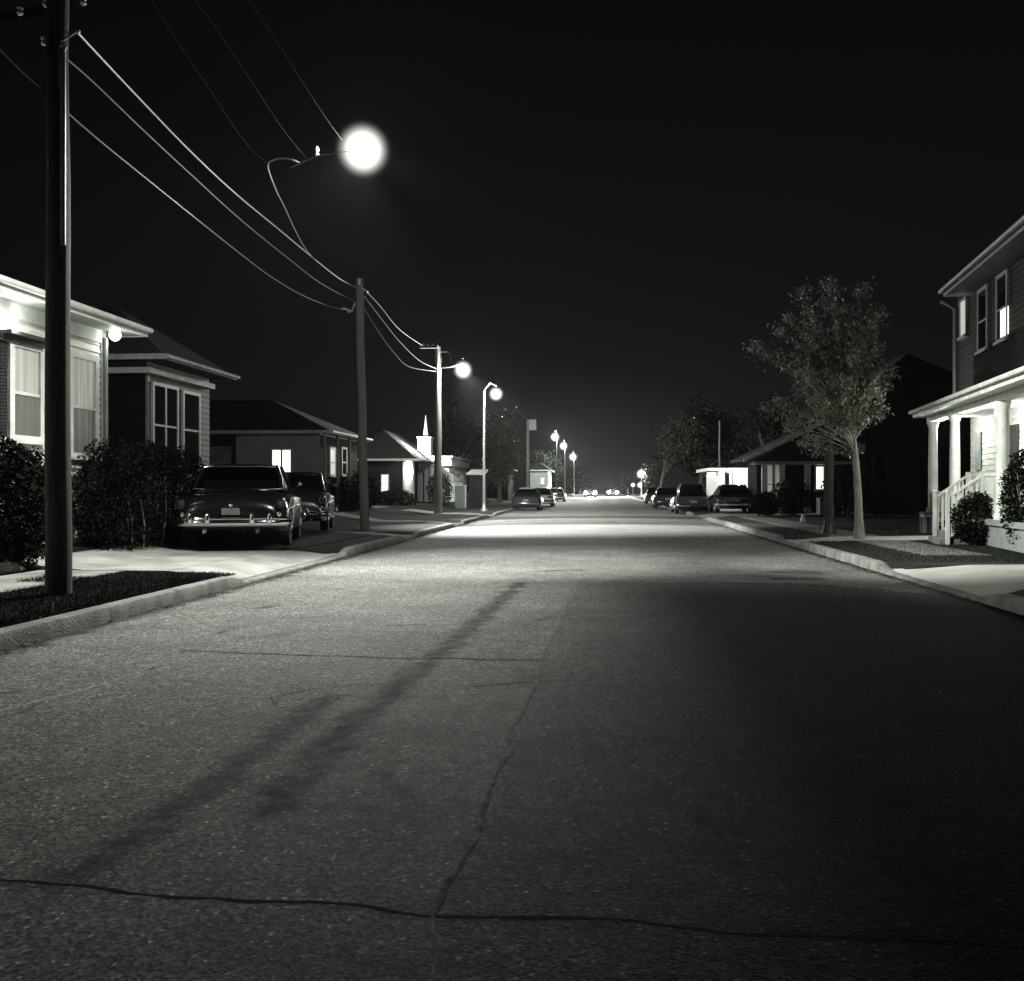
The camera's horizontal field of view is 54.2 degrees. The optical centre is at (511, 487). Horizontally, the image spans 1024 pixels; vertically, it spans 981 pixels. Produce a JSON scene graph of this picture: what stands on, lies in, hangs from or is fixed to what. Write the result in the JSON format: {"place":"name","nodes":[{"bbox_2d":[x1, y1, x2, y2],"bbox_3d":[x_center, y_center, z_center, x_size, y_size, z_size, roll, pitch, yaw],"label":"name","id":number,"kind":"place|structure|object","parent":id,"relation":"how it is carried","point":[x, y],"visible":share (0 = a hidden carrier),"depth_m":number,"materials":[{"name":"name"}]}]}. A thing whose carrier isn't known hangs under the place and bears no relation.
{"place":"outdoors","nodes":[
{"label":"outdoors","id":0,"kind":"place"},
{"bbox_2d":[0,582,44,591],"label":"sidewalk","id":1,"kind":"structure","parent":0,"point":[9,585],"depth_m":12.64,"materials":[{"name":"concrete"}]},
{"bbox_2d":[0,572,108,581],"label":"sidewalk","id":2,"kind":"structure","parent":0,"point":[12,577],"depth_m":14.08,"materials":[{"name":"concrete"}]},
{"bbox_2d":[0,548,235,627],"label":"grass","id":3,"kind":"structure","parent":0,"point":[89,585],"depth_m":11.97,"materials":[{"name":"plant"}]},
{"bbox_2d":[26,543,212,569],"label":"driveway","id":4,"kind":"structure","parent":0,"point":[93,559],"depth_m":17.44,"materials":[{"name":"concrete"}]},
{"bbox_2d":[88,549,278,571],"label":"driveway","id":5,"kind":"structure","parent":0,"point":[169,563],"depth_m":16.98,"materials":[{"name":"concrete"}]},
{"bbox_2d":[170,550,336,579],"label":"driveway","id":6,"kind":"structure","parent":0,"point":[244,567],"depth_m":17.10,"materials":[{"name":"concrete"}]},
{"bbox_2d":[0,489,584,627],"bbox_3d":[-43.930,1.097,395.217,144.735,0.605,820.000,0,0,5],"label":"lawn","id":7,"kind":"structure","parent":0,"point":[389,512],"depth_m":34.24,"materials":[{"name":"plant"}]},
{"bbox_2d":[0,560,25,574],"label":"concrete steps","id":8,"kind":"structure","parent":7,"relation":"on","point":[7,567],"depth_m":14.38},
{"bbox_2d":[0,433,44,567],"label":"shrub","id":9,"kind":"object","parent":7,"relation":"on","point":[22,479],"visible":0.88,"depth_m":14.33,"materials":[{"name":"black plant"}]},
{"bbox_2d":[0,0,85,595],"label":"utility pole","id":10,"kind":"object","parent":7,"relation":"on","point":[57,479],"visible":0.98,"depth_m":11.59,"materials":[{"name":"brown wood"}]},
{"bbox_2d":[68,59,355,301],"bbox_3d":[-4.957,-5.258,20.750,0.020,0.586,18.111,0,0,2],"label":"overhead wire","id":11,"kind":"object","parent":10,"relation":"attached to","point":[91,80],"visible":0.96,"depth_m":15.51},
{"bbox_2d":[0,274,153,542],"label":"bungalow","id":12,"kind":"object","parent":7,"relation":"on","point":[22,369],"visible":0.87,"depth_m":17.22,"materials":[{"name":"beige"}]},
{"bbox_2d":[0,312,17,325],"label":"eave lamp","id":13,"kind":"object","parent":12,"relation":"attached to","point":[10,319],"visible":1,"depth_m":16.04,"materials":[{"name":"glass"}]},
{"bbox_2d":[5,340,44,444],"bbox_3d":[-8.126,-1.601,16.760,0.135,1.722,1.101,0,0,5],"label":"window","id":14,"kind":"structure","parent":12,"relation":"in","point":[25,408],"depth_m":16.75,"materials":[{"name":"glass"}]},
{"bbox_2d":[71,349,101,460],"bbox_3d":[-7.966,-1.520,18.623,0.135,1.999,1.151,0,0,5],"label":"window","id":15,"kind":"structure","parent":12,"relation":"in","point":[84,413],"depth_m":18.65,"materials":[{"name":"glass"}]},
{"bbox_2d":[71,435,215,549],"bbox_3d":[-7.254,0.072,19.983,1.482,2.216,4.913,0,0,5],"label":"hedge","id":16,"kind":"object","parent":7,"relation":"on","point":[145,461],"visible":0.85,"depth_m":18.71,"materials":[{"name":"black plant"}]},
{"bbox_2d":[93,307,239,524],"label":"clapboard house","id":17,"kind":"structure","parent":7,"relation":"on","point":[159,385],"depth_m":25.06,"materials":[{"name":"grey"}]},
{"bbox_2d":[151,381,180,466],"bbox_3d":[-8.792,-1.585,25.420,0.125,2.090,1.597,0,0,5],"label":"window","id":18,"kind":"structure","parent":17,"relation":"in","point":[164,398],"depth_m":25.38,"materials":[{"name":"glass"}]},
{"bbox_2d":[181,390,200,464],"bbox_3d":[-8.678,-1.603,27.033,0.075,1.987,1.156,0,0,5],"label":"window","id":19,"kind":"structure","parent":17,"relation":"in","point":[190,401],"depth_m":27.06,"materials":[{"name":"glass"}]},
{"bbox_2d":[138,529,370,549],"bbox_3d":[-5.813,1.135,23.444,3.600,0.314,6.480,0,0,5],"label":"gravel bay","id":20,"kind":"object","parent":7,"relation":"on","point":[308,538],"visible":0.44,"depth_m":22.24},
{"bbox_2d":[170,464,306,545],"bbox_3d":[-5.787,0.336,21.726,2.340,1.688,5.140,0,0,-8],"label":"vintage sedan","id":21,"kind":"object","parent":20,"relation":"on","point":[244,498],"visible":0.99,"depth_m":19.68,"materials":[{"name":"black paint"}]},
{"bbox_2d":[209,400,372,510],"bbox_3d":[-11.700,-1.322,45.341,10.614,4.843,12.778,0,0,5],"label":"bungalow","id":22,"kind":"object","parent":7,"relation":"on","point":[272,432],"visible":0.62,"depth_m":39.98,"materials":[{"name":"grey"}]},
{"bbox_2d":[271,448,292,471],"bbox_3d":[-9.085,-1.001,39.447,0.868,1.128,0.075,0,0,5],"label":"window","id":23,"kind":"structure","parent":22,"relation":"in","point":[282,457],"depth_m":39.42,"materials":[{"name":"glass"}]},
{"bbox_2d":[328,447,335,476],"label":"window","id":24,"kind":"structure","parent":22,"relation":"in","point":[332,450],"depth_m":41.01,"materials":[{"name":"glass"}]},
{"bbox_2d":[340,447,346,476],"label":"window","id":25,"kind":"structure","parent":22,"relation":"in","point":[343,449],"depth_m":42.78,"materials":[{"name":"paint"}]},
{"bbox_2d":[284,472,337,530],"bbox_3d":[-6.007,0.366,28.180,2.060,1.628,4.740,0,0,-7],"label":"old saloon","id":26,"kind":"object","parent":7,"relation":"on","point":[317,500],"visible":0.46,"depth_m":26.87,"materials":[{"name":"grey paint"}]},
{"bbox_2d":[287,475,328,489],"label":"windows","id":27,"kind":"structure","parent":26,"relation":"in","point":[291,478],"depth_m":28.94,"materials":[{"name":"black glass"}]},
{"bbox_2d":[329,477,359,510],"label":"shrub","id":28,"kind":"object","parent":7,"relation":"on","point":[346,487],"visible":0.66,"depth_m":40.68,"materials":[{"name":"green plant"}]},
{"bbox_2d":[343,278,368,529],"bbox_3d":[-4.644,-2.469,29.796,0.777,7.542,0.295,0,0,-2],"label":"utility pole","id":29,"kind":"object","parent":7,"relation":"on","point":[362,448],"visible":0.94,"depth_m":29.70,"materials":[{"name":"grey wood"}]},
{"bbox_2d":[69,114,347,309],"bbox_3d":[-5.046,-4.847,20.750,0.018,0.930,18.107,0,0,1],"label":"overhead wire","id":30,"kind":"object","parent":29,"relation":"attached to","point":[185,209],"visible":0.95,"depth_m":15.48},
{"bbox_2d":[78,33,356,287],"bbox_3d":[-4.854,-5.591,20.750,0.026,0.761,18.108,0,0,1],"label":"overhead wire","id":31,"kind":"object","parent":29,"relation":"attached to","point":[135,94],"visible":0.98,"depth_m":15.21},
{"bbox_2d":[342,470,379,509],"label":"shrub","id":32,"kind":"object","parent":7,"relation":"on","point":[371,487],"visible":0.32,"depth_m":42.84,"materials":[{"name":"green plant"}]},
{"bbox_2d":[371,488,417,505],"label":"shrub","id":33,"kind":"object","parent":7,"relation":"on","point":[407,499],"visible":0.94,"depth_m":53.55,"materials":[{"name":"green plant"}]},
{"bbox_2d":[357,430,433,502],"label":"hipped bungalow","id":34,"kind":"object","parent":7,"relation":"on","point":[392,457],"visible":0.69,"depth_m":61.50,"materials":[{"name":"white paint"}]},
{"bbox_2d":[420,343,451,513],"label":"utility pole","id":35,"kind":"object","parent":7,"relation":"on","point":[438,469],"visible":0.98,"depth_m":47.86,"materials":[{"name":"grey wood"}]},
{"bbox_2d":[426,472,453,505],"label":"shrub","id":36,"kind":"object","parent":7,"relation":"on","point":[446,483],"visible":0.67,"depth_m":59.83,"materials":[{"name":"grey plant"}]},
{"bbox_2d":[416,415,470,501],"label":"church","id":37,"kind":"structure","parent":7,"relation":"on","point":[454,468],"depth_m":66.93,"materials":[{"name":"white paint"}]},
{"bbox_2d":[421,397,492,493],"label":"background tree","id":38,"kind":"object","parent":7,"relation":"on","point":[453,430],"visible":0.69,"depth_m":77.22,"materials":[{"name":"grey plant"}]},
{"bbox_2d":[454,485,467,508],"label":"utility cabinet","id":39,"kind":"object","parent":7,"relation":"on","point":[460,496],"visible":0.98,"depth_m":59.97,"materials":[{"name":"metal"}]},
{"bbox_2d":[466,469,487,507],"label":"garden shed","id":40,"kind":"structure","parent":7,"relation":"on","point":[475,487],"depth_m":63.97,"materials":[{"name":"white paint"}]},
{"bbox_2d":[480,382,496,510],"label":"street lamp","id":41,"kind":"object","parent":7,"relation":"on","point":[483,508],"visible":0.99,"depth_m":53.94,"materials":[{"name":"metal"}]},
{"bbox_2d":[467,406,525,501],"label":"background tree","id":42,"kind":"object","parent":7,"relation":"on","point":[499,459],"visible":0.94,"depth_m":85.06,"materials":[{"name":"grey plant"}]},
{"bbox_2d":[487,467,512,500],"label":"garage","id":43,"kind":"structure","parent":7,"relation":"on","point":[506,495],"depth_m":95.13,"materials":[{"name":"black paint"}]},
{"bbox_2d":[526,419,535,487],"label":"utility pole","id":44,"kind":"object","parent":7,"relation":"on","point":[530,424],"visible":0.81,"depth_m":81.86,"materials":[{"name":"paint"}]},
{"bbox_2d":[520,447,571,486],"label":"background tree","id":45,"kind":"object","parent":7,"relation":"on","point":[547,463],"visible":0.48,"depth_m":124.64,"materials":[{"name":"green plant"}]},
{"bbox_2d":[290,146,349,168],"bbox_3d":[-2.765,-5.611,16.836,1.786,1.040,1.037,0,0,39],"label":"street lamp","id":46,"kind":"object","parent":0,"point":[317,151],"visible":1,"depth_m":16.78,"materials":[{"name":"metal"}]},
{"bbox_2d":[267,158,314,259],"bbox_3d":[-4.320,-5.414,19.726,0.619,0.545,5.728,0,0,-9],"label":"overhead wire","id":47,"kind":"object","parent":46,"relation":"attached to","point":[281,200],"visible":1,"depth_m":18.71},
{"bbox_2d":[334,512,382,521],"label":"driveway","id":48,"kind":"structure","parent":0,"point":[350,516],"depth_m":37.09,"materials":[{"name":"concrete"}]},
{"bbox_2d":[0,490,1023,980],"bbox_3d":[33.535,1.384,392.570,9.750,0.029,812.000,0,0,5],"label":"road","id":49,"kind":"structure","parent":0,"point":[742,762],"depth_m":4.85,"materials":[{"name":"asphalt"}]},
{"bbox_2d":[179,650,504,659],"bbox_3d":[-1.293,1.375,8.177,3.141,0.013,0.144,0,0,10],"label":"road seam","id":50,"kind":"object","parent":49,"relation":"on","point":[351,656],"visible":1,"depth_m":8.14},
{"bbox_2d":[428,571,583,980],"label":"road seam","id":51,"kind":"object","parent":49,"relation":"on","point":[442,893],"visible":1,"depth_m":3.92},
{"bbox_2d":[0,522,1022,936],"bbox_3d":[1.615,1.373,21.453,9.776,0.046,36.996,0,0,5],"label":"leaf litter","id":52,"kind":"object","parent":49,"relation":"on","point":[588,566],"visible":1,"depth_m":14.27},
{"bbox_2d":[0,879,1023,947],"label":"road seam","id":53,"kind":"object","parent":49,"relation":"on","point":[515,916],"visible":1,"depth_m":3.19,"materials":[{"name":"asphalt"}]},
{"bbox_2d":[510,488,544,510],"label":"parked car","id":54,"kind":"object","parent":49,"relation":"on","point":[527,497],"visible":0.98,"depth_m":61.13,"materials":[{"name":"grey paint"}]},
{"bbox_2d":[537,488,555,506],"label":"parked car","id":55,"kind":"object","parent":49,"relation":"on","point":[547,495],"visible":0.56,"depth_m":74.57,"materials":[{"name":"white paint"}]},
{"bbox_2d":[565,465,597,493],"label":"background tree","id":56,"kind":"object","parent":49,"relation":"on","point":[579,476],"visible":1,"depth_m":189.09,"materials":[{"name":"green plant"}]},
{"bbox_2d":[650,487,676,507],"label":"parked car","id":57,"kind":"object","parent":49,"relation":"on","point":[663,495],"visible":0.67,"depth_m":66.65,"materials":[{"name":"grey paint"}]},
{"bbox_2d":[669,483,708,513],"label":"parked car","id":58,"kind":"object","parent":49,"relation":"on","point":[690,496],"visible":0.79,"depth_m":53.09,"materials":[{"name":"grey paint"}]},
{"bbox_2d":[0,0,1023,489],"label":"sky","id":59,"kind":"structure","parent":0,"point":[593,206],"materials":[{"name":"black"}]},
{"bbox_2d":[530,462,554,487],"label":"house","id":60,"kind":"structure","parent":0,"point":[540,475],"depth_m":110.10,"materials":[{"name":"grey"}]},
{"bbox_2d":[721,513,763,516],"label":"driveway","id":61,"kind":"structure","parent":0,"point":[741,514],"depth_m":46.25,"materials":[{"name":"concrete"}]},
{"bbox_2d":[706,484,753,512],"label":"parked car","id":62,"kind":"object","parent":61,"relation":"on","point":[731,496],"visible":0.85,"depth_m":48.02,"materials":[{"name":"black paint"}]},
{"bbox_2d":[735,516,800,522],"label":"sidewalk","id":63,"kind":"structure","parent":0,"point":[765,519],"depth_m":39.05,"materials":[{"name":"concrete"}]},
{"bbox_2d":[769,523,840,529],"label":"sidewalk","id":64,"kind":"structure","parent":0,"point":[798,525],"depth_m":32.80,"materials":[{"name":"concrete"}]},
{"bbox_2d":[786,537,847,543],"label":"driveway","id":65,"kind":"structure","parent":0,"point":[798,541],"depth_m":24.82,"materials":[{"name":"concrete"}]},
{"bbox_2d":[617,489,1023,596],"bbox_3d":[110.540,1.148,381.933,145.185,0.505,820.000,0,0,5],"label":"lawn","id":66,"kind":"structure","parent":0,"point":[894,520],"depth_m":28.19,"materials":[{"name":"plant"}]},
{"bbox_2d":[613,470,643,493],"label":"background tree","id":67,"kind":"object","parent":66,"relation":"on","point":[627,480],"visible":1,"depth_m":214.14,"materials":[{"name":"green plant"}]},
{"bbox_2d":[638,462,671,489],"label":"background tree","id":68,"kind":"object","parent":66,"relation":"on","point":[652,478],"visible":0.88,"depth_m":149.13,"materials":[{"name":"grey plant"}]},
{"bbox_2d":[646,408,714,505],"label":"roadside tree","id":69,"kind":"object","parent":66,"relation":"on","point":[679,452],"visible":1,"depth_m":69.28,"materials":[{"name":"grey plant"}]},
{"bbox_2d":[644,386,759,483],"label":"broad tree","id":70,"kind":"object","parent":66,"relation":"on","point":[712,429],"visible":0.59,"depth_m":83.21,"materials":[{"name":"grey plant"}]},
{"bbox_2d":[696,468,747,510],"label":"garage","id":71,"kind":"structure","parent":66,"relation":"on","point":[733,476],"depth_m":55.17,"materials":[{"name":"white paint"}]},
{"bbox_2d":[748,490,779,515],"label":"shrub","id":72,"kind":"object","parent":66,"relation":"on","point":[759,504],"visible":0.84,"depth_m":43.77,"materials":[{"name":"black plant"}]},
{"bbox_2d":[733,391,797,466],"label":"background tree","id":73,"kind":"object","parent":66,"relation":"on","point":[769,427],"visible":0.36,"depth_m":65.41,"materials":[{"name":"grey plant"}]},
{"bbox_2d":[770,479,816,515],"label":"shrub","id":74,"kind":"object","parent":66,"relation":"on","point":[785,505],"visible":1,"depth_m":42.78,"materials":[{"name":"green plant"}]},
{"bbox_2d":[730,420,862,514],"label":"gabled bungalow","id":75,"kind":"object","parent":66,"relation":"on","point":[787,462],"visible":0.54,"depth_m":45.57,"materials":[{"name":"concrete"}]},
{"bbox_2d":[768,465,773,503],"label":"window","id":76,"kind":"structure","parent":75,"relation":"in","point":[770,467],"depth_m":46.79,"materials":[{"name":"glass"}]},
{"bbox_2d":[814,465,824,490],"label":"window","id":77,"kind":"structure","parent":75,"relation":"in","point":[819,470],"depth_m":46.58,"materials":[{"name":"glass"}]},
{"bbox_2d":[742,273,899,538],"bbox_3d":[7.361,-1.986,23.945,3.917,6.435,2.551,0,0,5],"label":"street tree","id":78,"kind":"object","parent":66,"relation":"on","point":[848,372],"visible":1,"depth_m":23.95,"materials":[{"name":"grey plant"}]},
{"bbox_2d":[822,394,835,533],"bbox_3d":[8.622,-0.625,27.200,0.400,3.861,0.390,0,0,5],"label":"utility pole","id":79,"kind":"object","parent":66,"relation":"on","point":[828,527],"visible":0.68,"depth_m":27.09,"materials":[{"name":"grey wood"}]},
{"bbox_2d":[818,466,871,517],"bbox_3d":[13.290,0.163,39.972,2.083,2.112,1.851,0,0,5],"label":"shrub","id":80,"kind":"object","parent":66,"relation":"on","point":[840,497],"visible":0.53,"depth_m":39.74,"materials":[{"name":"black plant"}]},
{"bbox_2d":[818,353,970,513],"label":"house","id":81,"kind":"structure","parent":66,"relation":"on","point":[894,462],"depth_m":44.30,"materials":[{"name":"wood"}]},
{"bbox_2d":[871,454,888,485],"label":"window","id":82,"kind":"structure","parent":81,"relation":"in","point":[879,461],"depth_m":44.33,"materials":[{"name":"glass"}]},
{"bbox_2d":[899,374,914,402],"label":"window","id":83,"kind":"structure","parent":81,"relation":"in","point":[906,380],"depth_m":44.22,"materials":[{"name":"glass"}]},
{"bbox_2d":[908,215,1023,552],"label":"porch house","id":84,"kind":"structure","parent":66,"relation":"on","point":[986,285],"depth_m":23.52,"materials":[{"name":"white"}]},
{"bbox_2d":[957,296,968,340],"bbox_3d":[12.340,-4.635,27.353,0.143,1.105,0.835,0,0,12],"label":"window","id":85,"kind":"structure","parent":84,"relation":"in","point":[963,303],"depth_m":27.32,"materials":[{"name":"white"}]},
{"bbox_2d":[974,283,989,355],"bbox_3d":[11.933,-4.259,25.350,0.163,1.664,1.050,0,0,11],"label":"window","id":86,"kind":"structure","parent":84,"relation":"in","point":[983,299],"depth_m":25.28,"materials":[{"name":"black glass"}]},
{"bbox_2d":[993,268,1009,345],"bbox_3d":[11.585,-4.261,23.639,0.161,1.663,1.033,0,0,11],"label":"window","id":87,"kind":"structure","parent":84,"relation":"in","point":[1002,280],"depth_m":23.67,"materials":[{"name":"white glass"}]},
{"bbox_2d":[1009,424,1018,505],"bbox_3d":[11.956,-0.430,23.959,0.057,2.140,1.067,0,0,12],"label":"door","id":88,"kind":"structure","parent":84,"relation":"in","point":[1014,429],"depth_m":23.58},
{"bbox_2d":[949,490,993,545],"bbox_3d":[9.879,0.645,21.191,1.158,1.222,1.133,0,0,5],"label":"porch shrub","id":89,"kind":"object","parent":66,"relation":"on","point":[968,532],"visible":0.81,"depth_m":21.01,"materials":[{"name":"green plant"}]},
{"bbox_2d":[996,447,1023,543],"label":"porch shrub","id":90,"kind":"object","parent":66,"relation":"on","point":[1013,510],"visible":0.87,"depth_m":19.01,"materials":[{"name":"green plant"}]},
{"bbox_2d":[803,530,876,536],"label":"sidewalk","id":91,"kind":"structure","parent":0,"point":[839,532],"depth_m":27.03,"materials":[{"name":"concrete"}]},
{"bbox_2d":[835,536,911,540],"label":"driveway","id":92,"kind":"structure","parent":0,"point":[849,538],"depth_m":24.36,"materials":[{"name":"concrete"}]},
{"bbox_2d":[756,524,1023,563],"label":"grass","id":93,"kind":"structure","parent":0,"point":[894,555],"depth_m":20.14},
{"bbox_2d":[853,540,990,555],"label":"sidewalk","id":94,"kind":"structure","parent":0,"point":[912,546],"depth_m":20.33,"materials":[{"name":"concrete"}]},
{"bbox_2d":[893,565,1023,595],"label":"driveway","id":95,"kind":"structure","parent":0,"point":[975,580],"depth_m":14.27,"materials":[{"name":"concrete"}]},
{"bbox_2d":[971,565,1023,575],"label":"driveway","id":96,"kind":"structure","parent":0,"point":[1015,569],"depth_m":15.28,"materials":[{"name":"concrete"}]},
{"label":"ground","id":97,"kind":"structure","parent":0,"visible":0},
{"bbox_2d":[0,605,111,650],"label":"kerb","id":98,"kind":"structure","parent":97,"relation":"on","point":[16,635],"depth_m":9.40,"materials":[{"name":"concrete"}]},
{"bbox_2d":[100,577,228,620],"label":"kerb","id":99,"kind":"structure","parent":97,"relation":"on","point":[124,608],"depth_m":11.85,"materials":[{"name":"concrete"}]},
{"bbox_2d":[222,546,357,588],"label":"kerb","id":100,"kind":"structure","parent":97,"relation":"on","point":[234,582],"depth_m":16.78,"materials":[{"name":"concrete"}]},
{"bbox_2d":[353,540,383,552],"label":"kerb","id":101,"kind":"structure","parent":97,"relation":"on","point":[368,546],"depth_m":22.47,"materials":[{"name":"concrete"}]},
{"bbox_2d":[379,536,403,546],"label":"kerb","id":102,"kind":"structure","parent":97,"relation":"on","point":[391,540],"depth_m":24.97,"materials":[{"name":"concrete"}]},
{"bbox_2d":[403,526,439,540],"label":"kerb","id":103,"kind":"structure","parent":97,"relation":"on","point":[422,532],"depth_m":29.35,"materials":[{"name":"concrete"}]},
{"bbox_2d":[438,519,470,530],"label":"kerb","id":104,"kind":"structure","parent":97,"relation":"on","point":[450,525],"depth_m":35.12,"materials":[{"name":"concrete"}]},
{"bbox_2d":[468,509,512,522],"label":"kerb","id":105,"kind":"structure","parent":97,"relation":"on","point":[477,518],"depth_m":46.67,"materials":[{"name":"concrete"}]},
{"bbox_2d":[679,510,732,526],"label":"kerb","id":106,"kind":"structure","parent":97,"relation":"on","point":[719,521],"depth_m":41.49,"materials":[{"name":"concrete"}]},
{"bbox_2d":[729,523,774,539],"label":"kerb","id":107,"kind":"structure","parent":97,"relation":"on","point":[758,532],"depth_m":30.36,"materials":[{"name":"concrete"}]},
{"bbox_2d":[771,534,829,555],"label":"kerb","id":108,"kind":"structure","parent":97,"relation":"on","point":[814,548],"depth_m":22.54,"materials":[{"name":"concrete"}]},
{"bbox_2d":[825,548,871,567],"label":"kerb","id":109,"kind":"structure","parent":97,"relation":"on","point":[850,558],"depth_m":18.85,"materials":[{"name":"concrete"}]},
{"bbox_2d":[865,559,1023,614],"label":"kerb","id":110,"kind":"structure","parent":97,"relation":"on","point":[1011,602],"depth_m":12.80,"materials":[{"name":"concrete"}]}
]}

